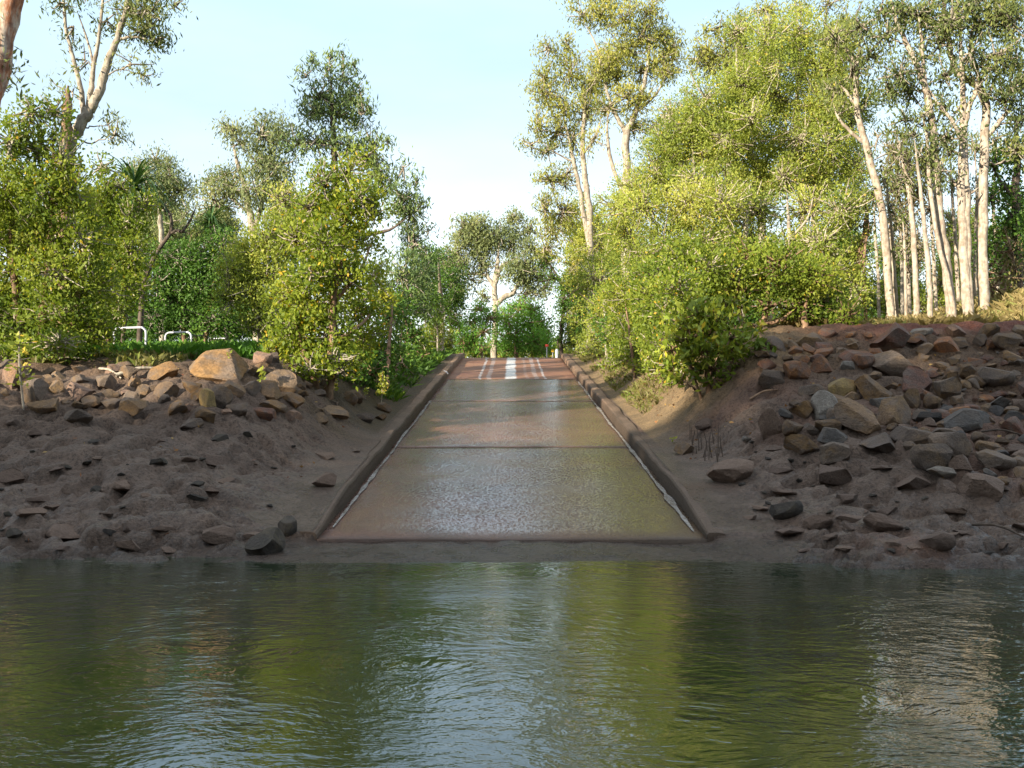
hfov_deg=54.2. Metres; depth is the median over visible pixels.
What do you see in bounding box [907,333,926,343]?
rock
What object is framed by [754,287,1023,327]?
dry grass
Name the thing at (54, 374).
rock
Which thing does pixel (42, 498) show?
stone
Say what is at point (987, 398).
rock
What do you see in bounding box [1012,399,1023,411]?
rock
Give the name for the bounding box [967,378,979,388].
rock
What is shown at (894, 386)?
rock
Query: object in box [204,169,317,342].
shrub
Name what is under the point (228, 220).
tree
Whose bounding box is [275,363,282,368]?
rock
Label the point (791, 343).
rock
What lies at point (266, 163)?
gum tree
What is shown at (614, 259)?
tree
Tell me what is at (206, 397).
rock
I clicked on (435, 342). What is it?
shrub
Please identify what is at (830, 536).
stone
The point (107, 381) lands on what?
rock
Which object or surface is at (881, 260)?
tree
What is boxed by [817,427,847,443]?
rock
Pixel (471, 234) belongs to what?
gum tree
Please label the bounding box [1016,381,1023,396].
rock
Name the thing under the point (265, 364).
rock
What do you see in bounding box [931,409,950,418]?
rock
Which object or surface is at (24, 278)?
tree
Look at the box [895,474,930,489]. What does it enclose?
rock
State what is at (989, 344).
rock
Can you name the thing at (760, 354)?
rock
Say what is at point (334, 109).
wattle tree
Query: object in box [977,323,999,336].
rock
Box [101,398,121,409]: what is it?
rock
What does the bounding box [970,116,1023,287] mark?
dark tree
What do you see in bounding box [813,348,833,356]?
rock
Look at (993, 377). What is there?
rock
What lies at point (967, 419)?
rock
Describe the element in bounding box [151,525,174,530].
stone
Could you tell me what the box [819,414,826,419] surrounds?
rock
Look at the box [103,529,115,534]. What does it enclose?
pebble
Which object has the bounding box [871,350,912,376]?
rock
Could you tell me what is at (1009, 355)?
rock
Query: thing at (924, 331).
rock
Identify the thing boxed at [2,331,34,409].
sapling
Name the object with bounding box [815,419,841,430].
rock
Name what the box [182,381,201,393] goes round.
rock
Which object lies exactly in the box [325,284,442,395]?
shrub
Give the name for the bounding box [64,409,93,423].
rock
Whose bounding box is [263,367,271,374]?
rock
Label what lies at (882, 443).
rock
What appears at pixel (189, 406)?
rock
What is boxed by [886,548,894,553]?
pebble
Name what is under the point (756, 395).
driftwood
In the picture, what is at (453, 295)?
shrub
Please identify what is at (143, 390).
rock
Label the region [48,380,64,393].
rock
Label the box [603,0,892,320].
mangrove tree
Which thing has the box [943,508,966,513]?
stone
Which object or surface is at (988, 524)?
driftwood
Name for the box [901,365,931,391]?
rock
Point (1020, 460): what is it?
rock
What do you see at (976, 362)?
rock
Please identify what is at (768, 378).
rock
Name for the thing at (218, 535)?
rock
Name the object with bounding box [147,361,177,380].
rock
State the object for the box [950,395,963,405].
rock
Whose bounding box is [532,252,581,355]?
vine tree
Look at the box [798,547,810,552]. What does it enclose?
stone
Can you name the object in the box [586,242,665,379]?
mangrove tree
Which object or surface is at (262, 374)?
seedling
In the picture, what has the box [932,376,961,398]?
rock
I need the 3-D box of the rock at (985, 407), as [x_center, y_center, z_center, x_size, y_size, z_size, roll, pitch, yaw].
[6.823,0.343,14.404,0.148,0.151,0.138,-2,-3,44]
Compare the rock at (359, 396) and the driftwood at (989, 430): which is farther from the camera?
the rock at (359, 396)
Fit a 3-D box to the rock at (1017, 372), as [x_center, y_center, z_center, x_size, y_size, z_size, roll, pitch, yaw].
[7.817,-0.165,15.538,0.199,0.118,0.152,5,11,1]
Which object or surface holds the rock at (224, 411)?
on the ground at (248, 494)
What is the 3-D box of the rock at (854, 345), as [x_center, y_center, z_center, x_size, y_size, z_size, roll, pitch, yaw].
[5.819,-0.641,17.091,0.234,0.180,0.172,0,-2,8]
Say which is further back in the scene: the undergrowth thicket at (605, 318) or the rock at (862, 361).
the undergrowth thicket at (605, 318)
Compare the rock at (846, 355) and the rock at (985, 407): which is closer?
the rock at (985, 407)
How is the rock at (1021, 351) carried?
on the ground at (248, 494)
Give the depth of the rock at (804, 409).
13.93 m
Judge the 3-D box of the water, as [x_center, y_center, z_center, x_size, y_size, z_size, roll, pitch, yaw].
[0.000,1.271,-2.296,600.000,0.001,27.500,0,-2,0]
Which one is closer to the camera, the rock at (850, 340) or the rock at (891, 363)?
the rock at (891, 363)
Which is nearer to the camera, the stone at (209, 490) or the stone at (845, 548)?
the stone at (845, 548)
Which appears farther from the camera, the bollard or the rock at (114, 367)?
the bollard
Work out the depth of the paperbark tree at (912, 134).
20.72 m
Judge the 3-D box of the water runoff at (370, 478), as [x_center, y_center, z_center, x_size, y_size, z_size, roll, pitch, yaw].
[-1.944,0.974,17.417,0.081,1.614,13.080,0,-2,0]
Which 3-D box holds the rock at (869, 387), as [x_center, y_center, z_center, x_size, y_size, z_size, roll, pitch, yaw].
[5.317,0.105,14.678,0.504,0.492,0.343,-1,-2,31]
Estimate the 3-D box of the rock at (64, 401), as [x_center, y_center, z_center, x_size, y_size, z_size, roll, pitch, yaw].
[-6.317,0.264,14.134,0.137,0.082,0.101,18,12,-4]
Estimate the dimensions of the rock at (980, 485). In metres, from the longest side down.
0.484 x 0.368 x 0.293 m
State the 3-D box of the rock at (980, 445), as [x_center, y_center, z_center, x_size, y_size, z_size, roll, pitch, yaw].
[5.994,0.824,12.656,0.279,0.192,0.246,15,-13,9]
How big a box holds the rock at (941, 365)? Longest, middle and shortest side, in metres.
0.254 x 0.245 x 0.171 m
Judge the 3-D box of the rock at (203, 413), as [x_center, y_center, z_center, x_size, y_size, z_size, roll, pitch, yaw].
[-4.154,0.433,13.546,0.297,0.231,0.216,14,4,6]
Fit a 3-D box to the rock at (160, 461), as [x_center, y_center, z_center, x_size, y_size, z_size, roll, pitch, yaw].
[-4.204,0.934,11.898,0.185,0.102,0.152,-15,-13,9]
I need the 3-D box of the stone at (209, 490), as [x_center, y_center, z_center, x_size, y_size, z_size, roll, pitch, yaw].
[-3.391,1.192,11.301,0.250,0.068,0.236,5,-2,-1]
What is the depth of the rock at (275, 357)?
16.92 m
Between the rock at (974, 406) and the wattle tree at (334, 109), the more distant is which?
the wattle tree at (334, 109)
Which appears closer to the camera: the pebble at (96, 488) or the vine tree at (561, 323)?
the pebble at (96, 488)
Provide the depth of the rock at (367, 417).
17.86 m
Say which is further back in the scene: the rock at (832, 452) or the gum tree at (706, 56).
the gum tree at (706, 56)
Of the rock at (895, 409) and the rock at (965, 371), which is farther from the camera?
the rock at (965, 371)
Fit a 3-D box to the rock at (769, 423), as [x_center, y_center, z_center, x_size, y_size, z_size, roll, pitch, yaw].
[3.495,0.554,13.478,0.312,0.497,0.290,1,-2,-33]
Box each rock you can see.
[0,359,17,366]
[0,388,9,396]
[0,468,24,483]
[2,363,27,388]
[5,528,22,537]
[12,375,45,389]
[22,384,35,402]
[23,378,49,400]
[27,398,58,413]
[42,367,55,374]
[42,374,51,377]
[44,377,59,384]
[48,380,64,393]
[51,371,64,379]
[61,399,68,404]
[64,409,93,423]
[66,382,95,401]
[71,365,87,372]
[71,374,89,382]
[71,400,83,408]
[81,395,101,408]
[95,374,116,389]
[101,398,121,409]
[102,389,120,398]
[105,364,119,372]
[109,480,130,490]
[114,540,139,551]
[116,361,131,366]
[118,365,138,378]
[118,397,148,416]
[122,391,139,398]
[122,523,136,532]
[128,374,141,388]
[136,384,151,397]
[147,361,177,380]
[149,458,167,464]
[153,381,179,397]
[157,394,170,403]
[168,399,187,415]
[180,418,203,428]
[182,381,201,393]
[184,404,192,413]
[186,494,207,500]
[189,348,248,381]
[190,388,202,400]
[195,406,215,423]
[199,388,215,406]
[202,525,235,544]
[211,434,228,441]
[212,385,232,408]
[221,409,231,413]
[224,380,245,397]
[226,403,247,415]
[243,380,261,395]
[243,431,252,436]
[245,527,284,554]
[247,366,259,376]
[253,351,272,363]
[253,407,276,420]
[255,362,268,368]
[259,399,288,412]
[260,380,282,399]
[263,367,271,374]
[264,369,296,392]
[269,352,279,362]
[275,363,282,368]
[278,516,296,536]
[282,392,304,408]
[284,409,301,420]
[297,382,305,389]
[298,390,308,395]
[305,381,312,388]
[312,472,336,486]
[314,389,325,396]
[314,411,328,423]
[320,379,326,386]
[324,405,348,419]
[343,393,357,405]
[344,390,362,403]
[356,412,374,422]
[375,413,386,419]
[377,403,391,412]
[674,442,693,454]
[695,418,712,430]
[706,459,753,482]
[754,351,769,357]
[757,358,776,369]
[758,369,784,387]
[758,407,781,439]
[764,336,785,350]
[769,351,777,357]
[769,500,802,519]
[778,408,793,418]
[782,356,793,360]
[782,419,803,435]
[783,361,810,379]
[783,434,818,454]
[788,340,798,348]
[788,345,802,354]
[789,399,799,406]
[789,400,813,418]
[793,355,809,363]
[795,332,822,346]
[798,384,824,394]
[802,343,815,353]
[802,515,834,529]
[803,423,818,434]
[809,354,824,361]
[810,356,831,372]
[811,390,837,419]
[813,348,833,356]
[814,342,831,349]
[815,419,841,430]
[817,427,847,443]
[818,327,837,337]
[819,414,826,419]
[819,442,850,464]
[819,464,851,484]
[826,408,834,418]
[828,378,856,396]
[833,394,843,401]
[834,397,880,434]
[836,347,848,352]
[838,350,872,360]
[840,361,854,369]
[844,391,859,399]
[845,331,856,337]
[846,338,858,343]
[846,342,858,349]
[851,354,874,368]
[854,374,892,400]
[859,432,895,452]
[863,513,903,531]
[864,332,872,338]
[868,348,882,353]
[869,322,910,351]
[869,397,888,407]
[870,371,881,378]
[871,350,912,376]
[876,396,910,425]
[884,383,898,389]
[885,423,896,430]
[889,426,932,444]
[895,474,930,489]
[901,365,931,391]
[903,388,920,408]
[903,441,915,449]
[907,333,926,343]
[910,328,932,335]
[910,443,952,471]
[911,408,927,419]
[915,342,933,354]
[915,411,941,421]
[917,353,931,360]
[918,388,931,399]
[918,531,955,550]
[919,427,930,431]
[921,417,936,426]
[923,393,942,408]
[925,369,939,378]
[927,465,956,477]
[928,432,971,458]
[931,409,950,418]
[932,336,959,352]
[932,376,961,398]
[932,428,956,432]
[934,361,949,369]
[936,420,943,427]
[940,405,952,409]
[941,408,990,431]
[942,373,956,379]
[945,324,965,336]
[946,366,957,374]
[947,354,960,364]
[948,454,972,470]
[949,406,969,413]
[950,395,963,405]
[951,426,962,430]
[953,337,968,347]
[957,364,975,378]
[957,473,1004,501]
[961,380,971,388]
[963,404,981,409]
[965,375,986,387]
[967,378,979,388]
[968,357,986,366]
[971,431,989,442]
[972,334,986,346]
[975,440,1000,451]
[975,449,1016,470]
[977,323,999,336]
[977,367,1015,386]
[979,394,994,402]
[980,355,993,361]
[980,403,990,411]
[983,468,996,476]
[985,340,997,349]
[985,363,996,367]
[988,405,1003,415]
[990,391,1006,398]
[990,396,1010,407]
[992,333,1022,349]
[995,438,1009,444]
[997,450,1010,455]
[997,476,1010,484]
[1001,416,1023,436]
[1003,350,1021,361]
[1003,411,1023,420]
[1004,406,1018,413]
[1004,434,1015,439]
[1006,444,1023,454]
[1007,391,1016,396]
[1010,449,1023,457]
[1011,324,1023,335]
[1011,369,1020,376]
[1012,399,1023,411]
[1012,466,1023,478]
[1014,359,1023,365]
[1014,455,1023,466]
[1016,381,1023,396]
[1017,434,1023,442]
[1018,348,1023,354]
[1020,482,1023,494]
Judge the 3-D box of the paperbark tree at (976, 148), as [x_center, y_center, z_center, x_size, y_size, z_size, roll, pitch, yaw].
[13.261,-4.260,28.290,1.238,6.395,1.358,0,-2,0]
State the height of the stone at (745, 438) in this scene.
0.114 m
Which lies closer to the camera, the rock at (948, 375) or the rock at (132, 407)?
the rock at (132, 407)
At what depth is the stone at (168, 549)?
9.87 m
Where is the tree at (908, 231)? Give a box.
[870,124,952,314]
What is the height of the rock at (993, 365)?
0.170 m
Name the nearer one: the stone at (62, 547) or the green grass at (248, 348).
the stone at (62, 547)
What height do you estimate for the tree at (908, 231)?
5.878 m
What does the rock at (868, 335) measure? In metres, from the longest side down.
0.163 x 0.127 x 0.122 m
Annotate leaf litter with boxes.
[21,324,1023,541]
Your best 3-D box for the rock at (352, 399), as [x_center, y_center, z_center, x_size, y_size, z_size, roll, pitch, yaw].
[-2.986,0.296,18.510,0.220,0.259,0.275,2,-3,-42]
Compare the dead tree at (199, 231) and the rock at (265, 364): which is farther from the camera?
the dead tree at (199, 231)
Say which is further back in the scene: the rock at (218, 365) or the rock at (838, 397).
the rock at (218, 365)
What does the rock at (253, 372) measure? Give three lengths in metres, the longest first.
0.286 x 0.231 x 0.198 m
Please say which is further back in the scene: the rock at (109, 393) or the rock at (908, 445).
the rock at (109, 393)
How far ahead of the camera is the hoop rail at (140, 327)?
21.99 m
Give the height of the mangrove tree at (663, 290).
3.198 m
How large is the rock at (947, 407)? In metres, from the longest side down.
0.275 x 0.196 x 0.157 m
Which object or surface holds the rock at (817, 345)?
on the ground at (248, 494)
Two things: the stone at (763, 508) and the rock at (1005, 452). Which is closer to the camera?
the stone at (763, 508)
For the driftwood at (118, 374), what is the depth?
15.62 m
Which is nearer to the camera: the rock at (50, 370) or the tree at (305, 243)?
the rock at (50, 370)
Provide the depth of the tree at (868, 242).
65.73 m
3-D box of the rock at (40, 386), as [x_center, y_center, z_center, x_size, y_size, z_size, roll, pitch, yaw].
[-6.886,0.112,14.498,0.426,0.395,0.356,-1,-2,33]
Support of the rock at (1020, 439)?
on the ground at (248, 494)
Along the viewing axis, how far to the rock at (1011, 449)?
12.37 m
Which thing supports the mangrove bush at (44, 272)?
on the ground at (248, 494)
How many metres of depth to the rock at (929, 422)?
13.27 m
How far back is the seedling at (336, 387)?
18.29 m
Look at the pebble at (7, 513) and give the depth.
10.57 m
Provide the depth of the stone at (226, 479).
11.88 m
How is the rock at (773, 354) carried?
on the ground at (248, 494)
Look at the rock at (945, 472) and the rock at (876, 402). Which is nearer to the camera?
the rock at (945, 472)
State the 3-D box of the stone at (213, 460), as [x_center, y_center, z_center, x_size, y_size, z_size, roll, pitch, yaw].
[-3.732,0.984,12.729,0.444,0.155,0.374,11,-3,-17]
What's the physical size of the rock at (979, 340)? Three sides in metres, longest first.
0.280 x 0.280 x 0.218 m
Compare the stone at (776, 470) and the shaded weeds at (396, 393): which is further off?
the shaded weeds at (396, 393)
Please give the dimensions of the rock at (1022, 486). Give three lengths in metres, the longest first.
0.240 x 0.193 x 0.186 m
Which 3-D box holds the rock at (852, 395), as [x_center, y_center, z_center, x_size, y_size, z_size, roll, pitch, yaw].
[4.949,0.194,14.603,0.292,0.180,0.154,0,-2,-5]
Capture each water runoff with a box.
[333,400,431,526]
[578,381,693,530]
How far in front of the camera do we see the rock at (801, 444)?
12.62 m
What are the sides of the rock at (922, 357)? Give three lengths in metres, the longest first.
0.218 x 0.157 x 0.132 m
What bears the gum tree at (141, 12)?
on the ground at (248, 494)
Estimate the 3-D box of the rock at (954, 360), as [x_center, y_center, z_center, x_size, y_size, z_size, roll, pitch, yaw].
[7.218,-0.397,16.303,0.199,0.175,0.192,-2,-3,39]
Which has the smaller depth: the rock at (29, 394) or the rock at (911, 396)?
the rock at (29, 394)
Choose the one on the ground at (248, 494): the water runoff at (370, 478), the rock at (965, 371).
the rock at (965, 371)
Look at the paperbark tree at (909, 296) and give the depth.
28.07 m
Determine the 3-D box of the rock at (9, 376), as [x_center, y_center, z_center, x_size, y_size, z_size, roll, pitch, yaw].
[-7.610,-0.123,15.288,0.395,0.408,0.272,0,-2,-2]
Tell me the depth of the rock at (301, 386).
16.70 m
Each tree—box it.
[0,0,65,106]
[0,198,77,339]
[37,0,197,316]
[55,85,82,324]
[72,184,152,338]
[119,138,202,340]
[134,196,219,308]
[136,196,206,342]
[178,104,306,341]
[187,199,249,341]
[250,190,331,340]
[271,38,445,329]
[433,205,558,357]
[444,297,506,357]
[483,295,557,357]
[513,27,624,344]
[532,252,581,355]
[545,185,666,359]
[549,0,691,282]
[566,220,648,350]
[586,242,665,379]
[599,163,891,323]
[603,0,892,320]
[607,228,771,387]
[682,4,758,324]
[683,225,783,308]
[714,229,869,327]
[744,0,876,237]
[785,225,878,319]
[806,1,899,318]
[840,182,877,318]
[857,216,879,320]
[858,0,978,316]
[859,170,885,317]
[866,155,903,316]
[868,234,930,318]
[874,121,927,314]
[890,205,921,314]
[891,122,938,316]
[899,97,955,316]
[901,173,920,314]
[906,0,1023,312]
[909,0,1005,314]
[923,172,945,310]
[927,223,989,299]
[938,133,975,304]
[954,122,994,298]
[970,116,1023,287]
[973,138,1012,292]
[988,190,1023,280]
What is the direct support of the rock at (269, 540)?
on the ground at (248, 494)
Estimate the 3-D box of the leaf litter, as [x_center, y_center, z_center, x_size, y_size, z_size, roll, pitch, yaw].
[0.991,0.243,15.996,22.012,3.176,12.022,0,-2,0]
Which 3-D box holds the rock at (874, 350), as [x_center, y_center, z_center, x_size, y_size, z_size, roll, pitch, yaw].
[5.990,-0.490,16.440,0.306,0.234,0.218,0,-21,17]
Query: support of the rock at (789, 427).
on the ground at (248, 494)
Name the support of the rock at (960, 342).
on the ground at (248, 494)
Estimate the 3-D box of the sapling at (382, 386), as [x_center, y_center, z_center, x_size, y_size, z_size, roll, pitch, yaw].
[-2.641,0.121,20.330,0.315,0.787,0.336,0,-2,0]
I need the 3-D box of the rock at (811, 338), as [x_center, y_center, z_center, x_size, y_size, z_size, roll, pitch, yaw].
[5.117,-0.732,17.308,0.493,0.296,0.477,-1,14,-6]
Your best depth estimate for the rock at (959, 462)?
11.55 m
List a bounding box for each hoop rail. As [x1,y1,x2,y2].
[113,326,146,343]
[164,331,191,340]
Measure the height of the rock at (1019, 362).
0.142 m
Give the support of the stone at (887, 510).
on the ground at (248, 494)
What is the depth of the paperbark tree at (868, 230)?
22.33 m
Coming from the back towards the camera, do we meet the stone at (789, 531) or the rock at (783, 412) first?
the rock at (783, 412)
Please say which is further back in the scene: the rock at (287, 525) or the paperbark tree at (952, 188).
the paperbark tree at (952, 188)
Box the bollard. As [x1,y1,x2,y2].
[555,349,558,357]
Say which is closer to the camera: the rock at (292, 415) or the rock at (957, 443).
the rock at (957, 443)
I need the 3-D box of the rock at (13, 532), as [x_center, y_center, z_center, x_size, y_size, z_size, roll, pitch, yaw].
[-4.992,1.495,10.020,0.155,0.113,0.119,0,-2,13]
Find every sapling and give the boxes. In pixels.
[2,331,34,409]
[375,371,388,402]
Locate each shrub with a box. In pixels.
[121,220,262,340]
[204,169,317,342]
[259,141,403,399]
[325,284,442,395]
[391,236,477,350]
[410,310,456,356]
[654,291,776,399]
[862,195,1023,318]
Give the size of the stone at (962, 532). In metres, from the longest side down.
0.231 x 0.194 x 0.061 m
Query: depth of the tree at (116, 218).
65.70 m
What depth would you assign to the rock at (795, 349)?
16.56 m
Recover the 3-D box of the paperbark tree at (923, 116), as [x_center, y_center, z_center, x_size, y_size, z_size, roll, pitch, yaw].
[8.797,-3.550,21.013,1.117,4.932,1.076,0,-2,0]
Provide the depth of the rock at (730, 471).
12.22 m
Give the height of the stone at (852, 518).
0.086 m
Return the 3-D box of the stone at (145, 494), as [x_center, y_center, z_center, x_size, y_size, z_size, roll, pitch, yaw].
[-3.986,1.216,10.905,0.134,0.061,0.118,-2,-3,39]
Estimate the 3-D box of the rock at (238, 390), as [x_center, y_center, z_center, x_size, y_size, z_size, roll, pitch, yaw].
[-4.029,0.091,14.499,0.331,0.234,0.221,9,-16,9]
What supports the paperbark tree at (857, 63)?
on the ground at (248, 494)
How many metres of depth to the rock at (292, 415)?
14.90 m
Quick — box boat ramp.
[300,353,724,543]
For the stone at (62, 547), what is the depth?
9.72 m
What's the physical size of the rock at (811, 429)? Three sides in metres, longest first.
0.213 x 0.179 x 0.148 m
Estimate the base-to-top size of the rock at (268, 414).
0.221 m
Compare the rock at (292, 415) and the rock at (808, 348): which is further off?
the rock at (808, 348)
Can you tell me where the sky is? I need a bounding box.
[0,0,1023,357]
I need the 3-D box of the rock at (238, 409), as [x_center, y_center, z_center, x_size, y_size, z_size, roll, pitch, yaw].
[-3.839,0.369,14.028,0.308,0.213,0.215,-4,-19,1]
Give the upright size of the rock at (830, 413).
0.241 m
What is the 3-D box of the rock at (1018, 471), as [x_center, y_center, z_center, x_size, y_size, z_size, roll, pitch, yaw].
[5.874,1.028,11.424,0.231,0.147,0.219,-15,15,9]
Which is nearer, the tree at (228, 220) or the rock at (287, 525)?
the rock at (287, 525)
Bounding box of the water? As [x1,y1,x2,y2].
[0,557,1023,767]
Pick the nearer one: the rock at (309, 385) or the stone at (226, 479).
the stone at (226, 479)
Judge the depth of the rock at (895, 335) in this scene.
16.64 m
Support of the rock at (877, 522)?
on the ground at (248, 494)
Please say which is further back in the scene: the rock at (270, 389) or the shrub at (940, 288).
the shrub at (940, 288)
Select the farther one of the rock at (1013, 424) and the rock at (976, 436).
the rock at (1013, 424)
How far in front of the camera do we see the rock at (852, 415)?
13.13 m
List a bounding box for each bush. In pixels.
[0,83,138,364]
[64,142,165,345]
[973,226,1023,297]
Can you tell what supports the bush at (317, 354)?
on the ground at (248, 494)
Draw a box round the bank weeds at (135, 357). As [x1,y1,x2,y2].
[2,347,196,367]
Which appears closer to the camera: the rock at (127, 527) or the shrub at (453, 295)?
the rock at (127, 527)
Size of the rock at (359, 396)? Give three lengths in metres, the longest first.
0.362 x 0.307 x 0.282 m
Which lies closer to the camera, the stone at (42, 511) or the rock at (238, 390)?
the stone at (42, 511)
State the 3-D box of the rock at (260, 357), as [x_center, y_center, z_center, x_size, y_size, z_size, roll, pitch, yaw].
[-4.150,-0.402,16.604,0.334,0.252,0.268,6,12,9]
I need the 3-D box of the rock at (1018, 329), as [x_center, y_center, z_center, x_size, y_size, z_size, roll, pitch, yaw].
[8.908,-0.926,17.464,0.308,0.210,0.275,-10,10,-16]
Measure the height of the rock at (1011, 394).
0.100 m
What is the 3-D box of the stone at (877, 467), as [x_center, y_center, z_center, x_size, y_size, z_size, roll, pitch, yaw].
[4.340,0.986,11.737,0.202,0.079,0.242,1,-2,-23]
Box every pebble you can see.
[3,511,12,516]
[82,460,91,464]
[88,439,98,443]
[90,485,101,491]
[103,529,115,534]
[189,480,204,486]
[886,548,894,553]
[983,551,994,554]
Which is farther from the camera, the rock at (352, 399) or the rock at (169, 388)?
the rock at (352, 399)
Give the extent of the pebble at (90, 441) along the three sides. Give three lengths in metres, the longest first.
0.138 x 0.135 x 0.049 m
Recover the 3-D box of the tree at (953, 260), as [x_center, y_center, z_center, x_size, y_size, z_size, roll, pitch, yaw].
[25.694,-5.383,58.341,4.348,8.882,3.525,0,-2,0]
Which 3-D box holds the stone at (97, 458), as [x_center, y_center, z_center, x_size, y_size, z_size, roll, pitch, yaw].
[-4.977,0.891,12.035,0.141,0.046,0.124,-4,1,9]
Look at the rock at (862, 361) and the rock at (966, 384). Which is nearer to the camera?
the rock at (966, 384)
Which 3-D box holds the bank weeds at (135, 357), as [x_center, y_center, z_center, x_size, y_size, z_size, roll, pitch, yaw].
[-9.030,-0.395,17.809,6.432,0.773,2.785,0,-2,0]
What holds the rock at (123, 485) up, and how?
on the ground at (248, 494)
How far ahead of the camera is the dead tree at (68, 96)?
24.76 m
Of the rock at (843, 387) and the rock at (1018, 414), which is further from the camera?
the rock at (843, 387)
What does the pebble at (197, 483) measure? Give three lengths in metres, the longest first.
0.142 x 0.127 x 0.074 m
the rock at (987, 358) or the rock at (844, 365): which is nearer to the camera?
the rock at (844, 365)
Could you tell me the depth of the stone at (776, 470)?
12.28 m
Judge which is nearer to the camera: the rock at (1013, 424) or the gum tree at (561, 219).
the rock at (1013, 424)
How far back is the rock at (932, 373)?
15.41 m
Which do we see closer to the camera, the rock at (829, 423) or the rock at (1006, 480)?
the rock at (1006, 480)
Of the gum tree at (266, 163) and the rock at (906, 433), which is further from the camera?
the gum tree at (266, 163)
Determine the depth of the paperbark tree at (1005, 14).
21.34 m
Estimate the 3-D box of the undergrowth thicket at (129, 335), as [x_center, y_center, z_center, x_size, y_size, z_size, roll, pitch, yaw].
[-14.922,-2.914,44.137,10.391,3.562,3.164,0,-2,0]
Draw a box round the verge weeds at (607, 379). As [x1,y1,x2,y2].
[572,321,750,414]
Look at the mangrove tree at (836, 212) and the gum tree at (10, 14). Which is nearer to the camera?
the gum tree at (10, 14)
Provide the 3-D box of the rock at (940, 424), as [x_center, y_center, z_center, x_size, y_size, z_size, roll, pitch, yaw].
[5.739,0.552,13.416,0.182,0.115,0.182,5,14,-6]
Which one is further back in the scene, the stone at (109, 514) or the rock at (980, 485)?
the rock at (980, 485)
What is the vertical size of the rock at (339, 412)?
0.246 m
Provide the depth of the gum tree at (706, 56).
33.16 m
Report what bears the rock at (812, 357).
on the ground at (248, 494)
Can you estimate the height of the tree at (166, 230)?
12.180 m
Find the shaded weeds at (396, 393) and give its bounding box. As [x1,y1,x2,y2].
[322,342,458,401]
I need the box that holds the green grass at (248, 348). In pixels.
[82,337,355,359]
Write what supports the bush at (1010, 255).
on the ground at (248, 494)
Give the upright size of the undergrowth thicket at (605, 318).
4.509 m
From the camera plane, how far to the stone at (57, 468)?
11.80 m
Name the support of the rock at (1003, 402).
on the ground at (248, 494)
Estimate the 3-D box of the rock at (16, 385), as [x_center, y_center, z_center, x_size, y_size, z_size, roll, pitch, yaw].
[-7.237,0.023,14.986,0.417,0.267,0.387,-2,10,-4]
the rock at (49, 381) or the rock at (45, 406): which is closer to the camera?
the rock at (45, 406)
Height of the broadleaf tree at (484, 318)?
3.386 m
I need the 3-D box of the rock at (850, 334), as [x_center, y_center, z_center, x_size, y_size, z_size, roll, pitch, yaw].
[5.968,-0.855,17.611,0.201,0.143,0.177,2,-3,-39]
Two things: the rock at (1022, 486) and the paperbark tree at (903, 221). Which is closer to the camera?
the rock at (1022, 486)
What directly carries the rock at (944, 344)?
on the ground at (248, 494)
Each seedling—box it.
[257,366,265,381]
[334,378,338,392]
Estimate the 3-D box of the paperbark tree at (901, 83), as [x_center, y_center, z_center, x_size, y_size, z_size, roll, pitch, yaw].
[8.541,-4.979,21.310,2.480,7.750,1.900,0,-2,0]
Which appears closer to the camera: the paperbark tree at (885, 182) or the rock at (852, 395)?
the rock at (852, 395)
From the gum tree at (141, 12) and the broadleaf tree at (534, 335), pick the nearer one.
the gum tree at (141, 12)
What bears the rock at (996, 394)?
on the ground at (248, 494)
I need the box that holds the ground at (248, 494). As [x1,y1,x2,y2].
[0,320,1023,569]
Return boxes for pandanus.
[92,155,188,341]
[178,201,241,340]
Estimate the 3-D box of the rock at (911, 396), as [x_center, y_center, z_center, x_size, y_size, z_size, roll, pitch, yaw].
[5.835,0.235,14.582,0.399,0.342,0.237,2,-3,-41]
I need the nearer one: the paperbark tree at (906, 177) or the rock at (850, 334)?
the rock at (850, 334)
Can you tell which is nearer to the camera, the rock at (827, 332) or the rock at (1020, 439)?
the rock at (1020, 439)
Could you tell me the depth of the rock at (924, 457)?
11.60 m
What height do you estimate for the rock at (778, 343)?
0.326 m
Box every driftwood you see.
[98,367,121,378]
[115,366,151,376]
[749,389,777,399]
[972,523,1023,536]
[981,429,1021,434]
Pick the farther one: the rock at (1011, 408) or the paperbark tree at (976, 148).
the paperbark tree at (976, 148)
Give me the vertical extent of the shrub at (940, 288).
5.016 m
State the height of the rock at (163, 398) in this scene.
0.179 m
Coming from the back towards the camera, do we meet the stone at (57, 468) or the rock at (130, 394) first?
the rock at (130, 394)
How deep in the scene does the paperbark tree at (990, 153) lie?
27.55 m
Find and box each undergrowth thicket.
[112,283,275,341]
[444,314,575,357]
[544,267,876,351]
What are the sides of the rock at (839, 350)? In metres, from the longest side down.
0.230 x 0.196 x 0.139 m
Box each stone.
[5,420,18,424]
[14,507,46,516]
[25,495,54,502]
[29,429,49,435]
[43,504,59,510]
[46,524,80,538]
[49,466,63,471]
[55,545,69,550]
[91,456,102,459]
[99,512,113,516]
[140,493,150,496]
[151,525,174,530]
[160,546,175,552]
[181,457,197,461]
[202,454,230,465]
[204,487,219,492]
[216,476,234,483]
[243,532,258,538]
[315,452,335,459]
[741,436,750,441]
[743,515,756,519]
[751,505,768,510]
[766,447,782,451]
[769,467,793,473]
[771,487,796,494]
[775,527,804,535]
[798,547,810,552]
[821,533,837,539]
[835,545,851,552]
[836,494,857,503]
[836,514,862,522]
[843,523,854,530]
[864,503,873,507]
[870,465,891,470]
[876,507,897,514]
[885,541,901,545]
[906,545,920,548]
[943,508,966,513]
[949,532,959,536]
[952,530,973,535]
[998,542,1008,548]
[1000,360,1007,365]
[1012,523,1023,529]
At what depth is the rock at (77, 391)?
14.32 m

